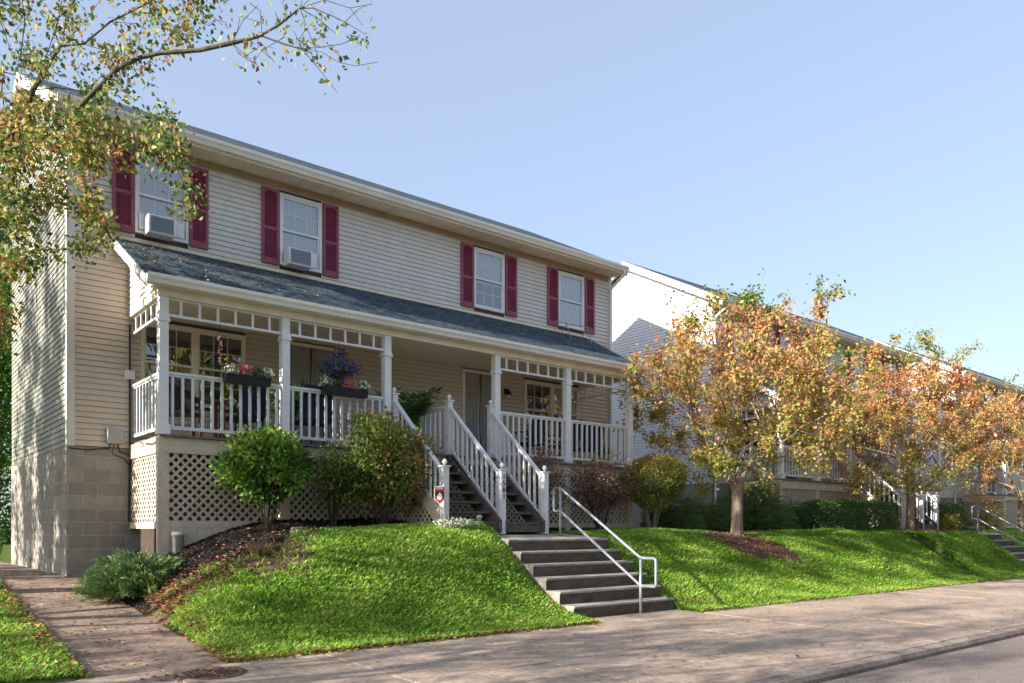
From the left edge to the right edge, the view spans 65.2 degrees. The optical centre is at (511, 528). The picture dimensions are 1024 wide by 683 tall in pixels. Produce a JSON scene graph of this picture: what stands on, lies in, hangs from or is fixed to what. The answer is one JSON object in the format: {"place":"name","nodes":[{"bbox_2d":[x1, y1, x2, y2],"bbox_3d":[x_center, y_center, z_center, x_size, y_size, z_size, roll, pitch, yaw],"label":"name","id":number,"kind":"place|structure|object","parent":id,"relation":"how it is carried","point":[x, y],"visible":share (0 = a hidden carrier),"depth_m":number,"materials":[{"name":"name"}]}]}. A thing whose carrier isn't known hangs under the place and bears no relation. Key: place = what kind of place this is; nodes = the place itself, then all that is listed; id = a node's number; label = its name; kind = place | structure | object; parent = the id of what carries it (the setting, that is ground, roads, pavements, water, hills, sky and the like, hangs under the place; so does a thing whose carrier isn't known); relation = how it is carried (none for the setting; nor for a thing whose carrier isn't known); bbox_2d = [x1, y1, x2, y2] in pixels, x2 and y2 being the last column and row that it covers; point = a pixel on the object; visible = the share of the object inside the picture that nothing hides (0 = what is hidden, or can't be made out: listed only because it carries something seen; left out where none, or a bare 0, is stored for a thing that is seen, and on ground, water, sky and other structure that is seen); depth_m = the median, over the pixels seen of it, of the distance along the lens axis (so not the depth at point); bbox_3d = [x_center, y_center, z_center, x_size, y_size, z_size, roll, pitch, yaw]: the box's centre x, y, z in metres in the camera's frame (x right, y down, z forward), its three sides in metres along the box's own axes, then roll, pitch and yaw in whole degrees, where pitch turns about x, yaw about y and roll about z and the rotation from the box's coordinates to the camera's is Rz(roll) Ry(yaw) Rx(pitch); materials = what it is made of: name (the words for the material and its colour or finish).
{"place":"outdoors","nodes":[
{"label":"outdoors","id":0,"kind":"place"},
{"bbox_2d":[0,561,227,677],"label":"path","id":1,"kind":"structure","parent":0,"point":[138,639],"depth_m":8.42,"materials":[{"name":"concrete"}]},
{"bbox_2d":[269,379,312,434],"bbox_3d":[-3.615,-1.849,12.826,1.048,1.098,0.927,0,0,0],"label":"potted palm","id":2,"kind":"object","parent":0,"point":[296,402],"visible":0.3,"depth_m":12.75,"materials":[{"name":"green plant"}]},
{"bbox_2d":[0,521,1023,682],"bbox_3d":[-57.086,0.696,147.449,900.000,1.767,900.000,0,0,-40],"label":"ground","id":3,"kind":"structure","parent":0,"point":[924,541],"depth_m":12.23,"materials":[{"name":"green plant"}]},
{"bbox_2d":[0,217,12,550],"bbox_3d":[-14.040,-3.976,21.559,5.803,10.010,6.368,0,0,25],"label":"green tree","id":4,"kind":"object","parent":3,"relation":"on","point":[8,470],"depth_m":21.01,"materials":[{"name":"green plant"}]},
{"bbox_2d":[0,0,376,355],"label":"overhanging tree","id":5,"kind":"object","parent":3,"relation":"on","point":[14,147],"visible":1,"depth_m":9.18,"materials":[{"name":"green plant"}]},
{"bbox_2d":[144,530,322,625],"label":"bare soil","id":6,"kind":"structure","parent":3,"relation":"on","point":[164,620],"depth_m":9.57,"materials":[{"name":"brown soil"}]},
{"bbox_2d":[245,540,279,553],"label":"dry tuft","id":7,"kind":"object","parent":6,"relation":"on","point":[264,548],"visible":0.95,"depth_m":9.77,"materials":[{"name":"beige plant"}]},
{"bbox_2d":[83,515,416,613],"bbox_3d":[-3.332,0.395,11.942,4.850,1.198,3.450,0,0,-40],"label":"mulch bed","id":8,"kind":"object","parent":3,"relation":"on","point":[205,547],"visible":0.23,"depth_m":10.55,"materials":[{"name":"brown wood"}]},
{"bbox_2d":[72,548,185,603],"bbox_3d":[-4.732,0.580,10.182,1.517,0.683,1.581,0,0,16],"label":"juniper","id":9,"kind":"object","parent":8,"relation":"on","point":[134,575],"visible":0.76,"depth_m":9.79,"materials":[{"name":"green plant"}]},
{"bbox_2d":[208,420,323,527],"bbox_3d":[-3.480,-0.757,11.450,1.546,1.501,1.579,0,0,-9],"label":"green shrub","id":10,"kind":"object","parent":8,"relation":"on","point":[274,466],"visible":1,"depth_m":11.12,"materials":[{"name":"green plant"}]},
{"bbox_2d":[291,527,306,530],"bbox_3d":[-2.857,0.044,10.718,0.294,0.129,0.198,0,0,-40],"label":"flat stone","id":11,"kind":"object","parent":8,"relation":"on","point":[296,528],"visible":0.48,"depth_m":10.65,"materials":[{"name":"stone"}]},
{"bbox_2d":[308,433,357,526],"bbox_3d":[-2.683,-0.736,12.104,0.846,1.416,0.837,0,0,-40],"label":"mixed shrub","id":12,"kind":"object","parent":8,"relation":"on","point":[332,520],"visible":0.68,"depth_m":12.02,"materials":[{"name":"green plant"}]},
{"bbox_2d":[314,400,456,523],"bbox_3d":[-1.987,-0.992,12.488,2.578,1.973,1.548,0,0,-40],"label":"mixed shrub","id":13,"kind":"object","parent":8,"relation":"on","point":[389,469],"visible":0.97,"depth_m":12.10,"materials":[{"name":"green plant"}]},
{"bbox_2d":[0,72,648,576],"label":"townhouse","id":14,"kind":"structure","parent":3,"relation":"on","point":[110,456],"depth_m":13.41,"materials":[{"name":"plastic"}]},
{"bbox_2d":[134,152,187,244],"bbox_3d":[-5.464,-5.135,12.480,0.790,1.230,0.087,0,0,-40],"label":"window","id":15,"kind":"structure","parent":14,"relation":"in","point":[149,198],"depth_m":12.46,"materials":[{"name":"glass"}]},
{"bbox_2d":[139,212,183,241],"bbox_3d":[-5.369,-4.660,12.350,0.670,0.340,0.263,0,0,-40],"label":"air conditioner","id":16,"kind":"object","parent":14,"relation":"attached to","point":[160,227],"visible":1,"depth_m":12.24,"materials":[{"name":"white paint"}]},
{"bbox_2d":[153,372,197,435],"bbox_3d":[-4.942,-1.775,11.808,0.550,0.950,0.620,0,0,-9],"label":"porch chair","id":17,"kind":"object","parent":14,"relation":"on","point":[177,397],"visible":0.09,"depth_m":11.60,"materials":[{"name":"brown wood"}]},
{"bbox_2d":[141,320,245,409],"bbox_3d":[-5.067,-2.575,12.800,1.630,1.250,0.075,0,0,-40],"label":"window","id":18,"kind":"structure","parent":14,"relation":"in","point":[195,367],"depth_m":12.79,"materials":[{"name":"beige glass"}]},
{"bbox_2d":[191,397,225,437],"bbox_3d":[-4.579,-1.615,12.046,0.400,0.630,0.400,0,0,-40],"label":"chair","id":19,"kind":"object","parent":14,"relation":"on","point":[208,401],"visible":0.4,"depth_m":12.04,"materials":[{"name":"brown wood"}]},
{"bbox_2d":[217,335,222,365],"bbox_3d":[-4.222,-2.651,11.564,0.095,0.598,0.072,0,0,-40],"label":"flower garland","id":20,"kind":"object","parent":14,"relation":"hanging from","point":[219,361],"visible":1,"depth_m":11.56,"materials":[{"name":"pink plant"}]},
{"bbox_2d":[214,384,270,437],"bbox_3d":[-4.392,-1.824,12.947,0.909,1.049,1.012,0,0,-40],"label":"potted palm","id":21,"kind":"object","parent":14,"relation":"on","point":[228,398],"visible":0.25,"depth_m":12.95,"materials":[{"name":"green plant"}]},
{"bbox_2d":[219,385,265,437],"bbox_3d":[-4.186,-1.775,12.490,0.620,0.950,0.550,0,0,36],"label":"porch chair","id":22,"kind":"object","parent":14,"relation":"on","point":[253,404],"visible":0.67,"depth_m":12.36,"materials":[{"name":"blue fabric"}]},
{"bbox_2d":[220,363,274,387],"bbox_3d":[-3.860,-2.259,11.691,0.797,0.318,0.253,0,0,-40],"label":"flower box","id":23,"kind":"object","parent":14,"relation":"attached to","point":[258,378],"visible":1,"depth_m":11.64,"materials":[{"name":"black plastic"}]},
{"bbox_2d":[283,247,316,270],"bbox_3d":[-3.601,-4.660,13.813,0.620,0.340,0.263,0,0,-40],"label":"air conditioner","id":24,"kind":"object","parent":14,"relation":"attached to","point":[299,259],"visible":1,"depth_m":13.67,"materials":[{"name":"white paint"}]},
{"bbox_2d":[279,192,321,273],"bbox_3d":[-3.688,-5.135,13.949,0.780,1.230,0.087,0,0,-40],"label":"window","id":25,"kind":"structure","parent":14,"relation":"in","point":[303,231],"depth_m":13.98,"materials":[{"name":"glass"}]},
{"bbox_2d":[123,241,493,330],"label":"roof leaves","id":26,"kind":"object","parent":14,"relation":"on","point":[205,269],"visible":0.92,"depth_m":11.96,"materials":[{"name":"brown plant"}]},
{"bbox_2d":[294,384,332,445],"bbox_3d":[-3.187,-1.775,12.860,0.550,0.950,0.620,0,0,-31],"label":"porch chair","id":27,"kind":"object","parent":14,"relation":"on","point":[313,409],"visible":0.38,"depth_m":12.67,"materials":[{"name":"blue fabric"}]},
{"bbox_2d":[316,343,360,379],"bbox_3d":[-2.726,-2.644,12.660,0.738,0.612,0.576,0,0,-40],"label":"hanging basket","id":28,"kind":"object","parent":14,"relation":"hanging from","point":[339,372],"visible":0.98,"depth_m":12.59,"materials":[{"name":"purple plant"}]},
{"bbox_2d":[317,374,370,398],"bbox_3d":[-2.654,-2.259,12.685,0.929,0.318,0.232,0,0,-40],"label":"flower box","id":29,"kind":"object","parent":14,"relation":"attached to","point":[336,387],"visible":1,"depth_m":12.62,"materials":[{"name":"black plastic"}]},
{"bbox_2d":[374,386,443,440],"bbox_3d":[-1.815,-1.937,14.359,1.120,1.275,1.288,0,0,15],"label":"potted palm","id":30,"kind":"object","parent":14,"relation":"on","point":[417,410],"visible":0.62,"depth_m":14.27,"materials":[{"name":"green plant"}]},
{"bbox_2d":[474,247,504,313],"bbox_3d":[-0.482,-5.135,16.601,0.800,1.230,0.087,0,0,-40],"label":"window","id":31,"kind":"structure","parent":14,"relation":"in","point":[484,272],"depth_m":16.65,"materials":[{"name":"glass"}]},
{"bbox_2d":[510,415,548,458],"bbox_3d":[0.372,-1.775,16.194,0.620,0.950,0.550,0,0,41],"label":"porch chair","id":32,"kind":"object","parent":14,"relation":"on","point":[538,433],"visible":0.52,"depth_m":16.03,"materials":[{"name":"blue fabric"}]},
{"bbox_2d":[524,380,578,440],"bbox_3d":[0.885,-2.575,17.732,1.630,1.250,0.087,0,0,-40],"label":"window","id":33,"kind":"structure","parent":14,"relation":"in","point":[555,391],"depth_m":17.74,"materials":[{"name":"beige glass"}]},
{"bbox_2d":[546,419,582,463],"bbox_3d":[1.090,-1.775,16.723,0.572,0.950,0.641,0,0,-40],"label":"porch chair","id":34,"kind":"object","parent":14,"relation":"on","point":[574,436],"visible":0.34,"depth_m":16.61,"materials":[{"name":"plastic"}]},
{"bbox_2d":[559,271,583,331],"bbox_3d":[1.329,-5.135,18.099,0.800,1.230,0.087,0,0,-40],"label":"window","id":35,"kind":"structure","parent":14,"relation":"in","point":[571,311],"depth_m":18.15,"materials":[{"name":"glass"}]},
{"bbox_2d":[553,321,592,343],"bbox_3d":[1.405,-4.316,17.677,1.200,0.442,0.367,0,0,-40],"label":"wire antenna","id":36,"kind":"object","parent":14,"relation":"on","point":[587,328],"visible":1,"depth_m":17.72,"materials":[{"name":"grey metal"}]},
{"bbox_2d":[573,422,604,463],"bbox_3d":[1.625,-1.775,17.232,0.550,0.950,0.620,0,0,-26],"label":"porch chair","id":37,"kind":"object","parent":14,"relation":"on","point":[589,439],"visible":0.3,"depth_m":17.01,"materials":[{"name":"brown fabric"}]},
{"bbox_2d":[434,486,444,522],"bbox_3d":[-1.084,-0.268,11.981,0.164,0.735,0.028,0,0,-5],"label":"yard sign","id":38,"kind":"object","parent":3,"relation":"on","point":[439,494],"visible":0.94,"depth_m":11.97,"materials":[{"name":"white paint"}]},
{"bbox_2d":[433,516,477,527],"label":"white flowers","id":39,"kind":"object","parent":3,"relation":"on","point":[456,522],"visible":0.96,"depth_m":11.87,"materials":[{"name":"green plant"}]},
{"bbox_2d":[476,515,482,523],"bbox_3d":[-0.497,-0.055,12.242,0.100,0.310,0.100,0,0,-40],"label":"garden light","id":40,"kind":"object","parent":3,"relation":"on","point":[479,517],"visible":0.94,"depth_m":12.21,"materials":[{"name":"white plastic"}]},
{"bbox_2d":[0,518,1023,681],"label":"fallen leaves","id":41,"kind":"object","parent":3,"relation":"on","point":[152,597],"visible":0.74,"depth_m":9.11,"materials":[{"name":"brown plant"}]},
{"bbox_2d":[498,533,674,617],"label":"concrete steps","id":42,"kind":"structure","parent":3,"relation":"on","point":[582,575],"depth_m":12.03,"materials":[{"name":"grey concrete"}]},
{"bbox_2d":[553,487,656,613],"bbox_3d":[1.378,0.285,12.398,0.042,1.950,2.418,0,0,-35],"label":"handrail","id":43,"kind":"object","parent":42,"relation":"on","point":[640,584],"visible":0.98,"depth_m":12.15,"materials":[{"name":"silver metal"}]},
{"bbox_2d":[555,448,647,529],"bbox_3d":[1.585,-0.737,15.645,2.362,1.684,1.192,0,0,-40],"label":"purple shrub","id":44,"kind":"object","parent":3,"relation":"on","point":[596,496],"visible":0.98,"depth_m":15.57,"materials":[{"name":"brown plant"}]},
{"bbox_2d":[612,261,949,529],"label":"townhouse","id":45,"kind":"structure","parent":3,"relation":"on","point":[639,299],"depth_m":23.05,"materials":[{"name":"plastic"}]},
{"bbox_2d":[734,323,749,367],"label":"window","id":46,"kind":"structure","parent":45,"relation":"in","point":[748,332],"depth_m":22.34,"materials":[{"name":"white paint"}]},
{"bbox_2d":[735,413,767,460],"bbox_3d":[6.768,-2.575,22.591,1.630,1.250,0.075,0,0,-40],"label":"window","id":47,"kind":"structure","parent":45,"relation":"in","point":[748,416],"depth_m":22.55,"materials":[{"name":"white glass"}]},
{"bbox_2d":[780,333,794,359],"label":"window","id":48,"kind":"structure","parent":45,"relation":"in","point":[785,336],"depth_m":23.67,"materials":[{"name":"glass"}]},
{"bbox_2d":[851,353,862,391],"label":"window","id":49,"kind":"structure","parent":45,"relation":"in","point":[855,369],"depth_m":26.48,"materials":[{"name":"glass"}]},
{"bbox_2d":[870,434,893,470],"bbox_3d":[12.721,-2.575,27.523,1.630,1.250,0.087,0,0,-40],"label":"window","id":50,"kind":"structure","parent":45,"relation":"in","point":[881,459],"depth_m":27.49,"materials":[{"name":"glass"}]},
{"bbox_2d":[885,362,895,398],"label":"window","id":51,"kind":"structure","parent":45,"relation":"in","point":[888,364],"depth_m":28.03,"materials":[{"name":"white paint"}]},
{"bbox_2d":[705,530,946,562],"bbox_3d":[8.304,0.388,19.173,11.520,0.743,1.920,0,0,-40],"label":"mulch ring","id":52,"kind":"object","parent":3,"relation":"on","point":[760,550],"visible":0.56,"depth_m":15.98,"materials":[{"name":"brown wood"}]},
{"bbox_2d":[616,268,894,535],"bbox_3d":[4.791,-2.550,16.705,5.464,5.541,5.796,0,0,-9],"label":"orange tree","id":53,"kind":"object","parent":52,"relation":"on","point":[783,367],"visible":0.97,"depth_m":16.05,"materials":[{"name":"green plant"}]},
{"bbox_2d":[702,528,940,563],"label":"mulch chips","id":54,"kind":"object","parent":52,"relation":"on","point":[764,542],"visible":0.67,"depth_m":16.10,"materials":[{"name":"brown wood"}]},
{"bbox_2d":[784,324,1023,529],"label":"orange tree","id":55,"kind":"object","parent":52,"relation":"on","point":[893,414],"visible":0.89,"depth_m":20.99,"materials":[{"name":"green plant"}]},
{"bbox_2d":[800,498,901,530],"bbox_3d":[8.934,-0.312,20.911,4.120,0.984,1.078,0,0,-40],"label":"clipped hedge","id":56,"kind":"object","parent":3,"relation":"on","point":[860,508],"visible":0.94,"depth_m":20.37,"materials":[{"name":"green plant"}]},
{"bbox_2d":[749,625,1023,682],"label":"kerb","id":57,"kind":"structure","parent":3,"relation":"on","point":[834,671],"depth_m":8.29,"materials":[{"name":"concrete"}]},
{"bbox_2d":[873,340,1023,529],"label":"townhouse","id":58,"kind":"structure","parent":3,"relation":"on","point":[960,497],"depth_m":31.70,"materials":[{"name":"plastic"}]},
{"bbox_2d":[967,450,980,480],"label":"window","id":59,"kind":"structure","parent":58,"relation":"in","point":[979,470],"depth_m":32.63,"materials":[{"name":"grey glass"}]},
{"bbox_2d":[987,391,993,406],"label":"window","id":60,"kind":"structure","parent":58,"relation":"in","point":[991,398],"depth_m":33.74,"materials":[{"name":"glass"}]},
{"bbox_2d":[938,511,966,530],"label":"yellowing shrub","id":61,"kind":"object","parent":3,"relation":"on","point":[951,526],"visible":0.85,"depth_m":24.36,"materials":[{"name":"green plant"}]},
{"bbox_2d":[934,369,1023,530],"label":"orange tree","id":62,"kind":"object","parent":3,"relation":"on","point":[1013,486],"visible":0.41,"depth_m":27.11,"materials":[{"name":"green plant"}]},
{"bbox_2d":[968,505,1011,529],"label":"yellowing shrub","id":63,"kind":"object","parent":3,"relation":"on","point":[988,520],"visible":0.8,"depth_m":26.79,"materials":[{"name":"yellow plant"}]},
{"bbox_2d":[975,532,1023,561],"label":"concrete steps","id":64,"kind":"structure","parent":3,"relation":"on","point":[1017,551],"depth_m":23.64,"materials":[{"name":"grey concrete"}]},
{"bbox_2d":[971,506,1023,544],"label":"handrail","id":65,"kind":"object","parent":64,"relation":"on","point":[977,518],"visible":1,"depth_m":24.00,"materials":[{"name":"silver metal"}]},
{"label":"mulch bed","id":66,"kind":"structure","parent":3,"relation":"on","visible":0},
{"bbox_2d":[515,436,566,509],"bbox_3d":[0.438,-0.804,14.852,1.169,1.812,0.945,0,0,-40],"label":"purple shrub","id":67,"kind":"object","parent":66,"relation":"on","point":[542,464],"visible":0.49,"depth_m":14.79,"materials":[{"name":"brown plant"}]},
{"bbox_2d":[618,453,687,527],"bbox_3d":[2.916,-0.729,16.617,1.631,1.698,1.352,0,0,-40],"label":"trimmed shrub","id":68,"kind":"object","parent":66,"relation":"on","point":[674,485],"visible":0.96,"depth_m":16.30,"materials":[{"name":"green plant"}]},
{"bbox_2d":[550,527,756,532],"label":"mulch chips","id":69,"kind":"object","parent":66,"relation":"on","point":[619,527],"visible":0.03,"depth_m":15.86,"materials":[{"name":"brown wood"}]},
{"bbox_2d":[638,493,707,529],"bbox_3d":[3.624,-0.323,17.904,1.749,0.968,1.571,0,0,-40],"label":"juniper","id":70,"kind":"object","parent":66,"relation":"on","point":[671,517],"visible":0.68,"depth_m":17.55,"materials":[{"name":"green plant"}]},
{"bbox_2d":[676,500,743,531],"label":"juniper","id":71,"kind":"object","parent":66,"relation":"on","point":[719,519],"visible":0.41,"depth_m":18.45,"materials":[{"name":"green plant"}]},
{"bbox_2d":[709,481,801,530],"bbox_3d":[6.046,-0.545,20.038,2.819,1.413,2.230,0,0,-40],"label":"juniper","id":72,"kind":"object","parent":66,"relation":"on","point":[771,515],"visible":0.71,"depth_m":19.56,"materials":[{"name":"green plant"}]},
{"bbox_2d":[784,499,844,529],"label":"juniper","id":73,"kind":"object","parent":66,"relation":"on","point":[797,510],"visible":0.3,"depth_m":20.49,"materials":[{"name":"green plant"}]},
{"bbox_2d":[870,491,932,525],"bbox_3d":[12.884,-0.605,26.213,2.674,1.533,2.035,0,0,-40],"label":"juniper","id":74,"kind":"object","parent":66,"relation":"on","point":[925,510],"depth_m":25.83,"materials":[{"name":"green plant"}]},
{"bbox_2d":[915,502,967,529],"bbox_3d":[13.674,-0.348,25.602,3.864,1.053,1.163,0,0,-40],"label":"clipped hedge","id":75,"kind":"object","parent":66,"relation":"on","point":[950,507],"visible":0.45,"depth_m":25.13,"materials":[{"name":"green plant"}]},
{"bbox_2d":[940,502,973,529],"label":"juniper","id":76,"kind":"object","parent":66,"relation":"on","point":[966,522],"visible":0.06,"depth_m":27.75,"materials":[{"name":"green plant"}]},
{"bbox_2d":[0,0,1023,526],"label":"sky","id":77,"kind":"structure","parent":0,"point":[878,145],"materials":[{"name":"blue"}]},
{"bbox_2d":[60,578,1023,682],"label":"sidewalk","id":78,"kind":"structure","parent":0,"point":[742,651],"depth_m":8.68,"materials":[{"name":"concrete"}]},
{"bbox_2d":[174,666,246,679],"bbox_3d":[-2.618,1.253,6.945,0.600,0.020,0.600,0,0,-40],"label":"manhole cover","id":79,"kind":"object","parent":78,"relation":"on","point":[230,672],"visible":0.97,"depth_m":6.88,"materials":[{"name":"metal"}]},
{"bbox_2d":[594,444,613,464],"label":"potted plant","id":80,"kind":"object","parent":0,"point":[603,452],"visible":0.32,"depth_m":16.99,"materials":[{"name":"green plant"}]},
{"bbox_2d":[820,635,1023,682],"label":"road","id":81,"kind":"structure","parent":0,"point":[1001,661],"depth_m":8.04,"materials":[{"name":"grey asphalt"}]}
]}

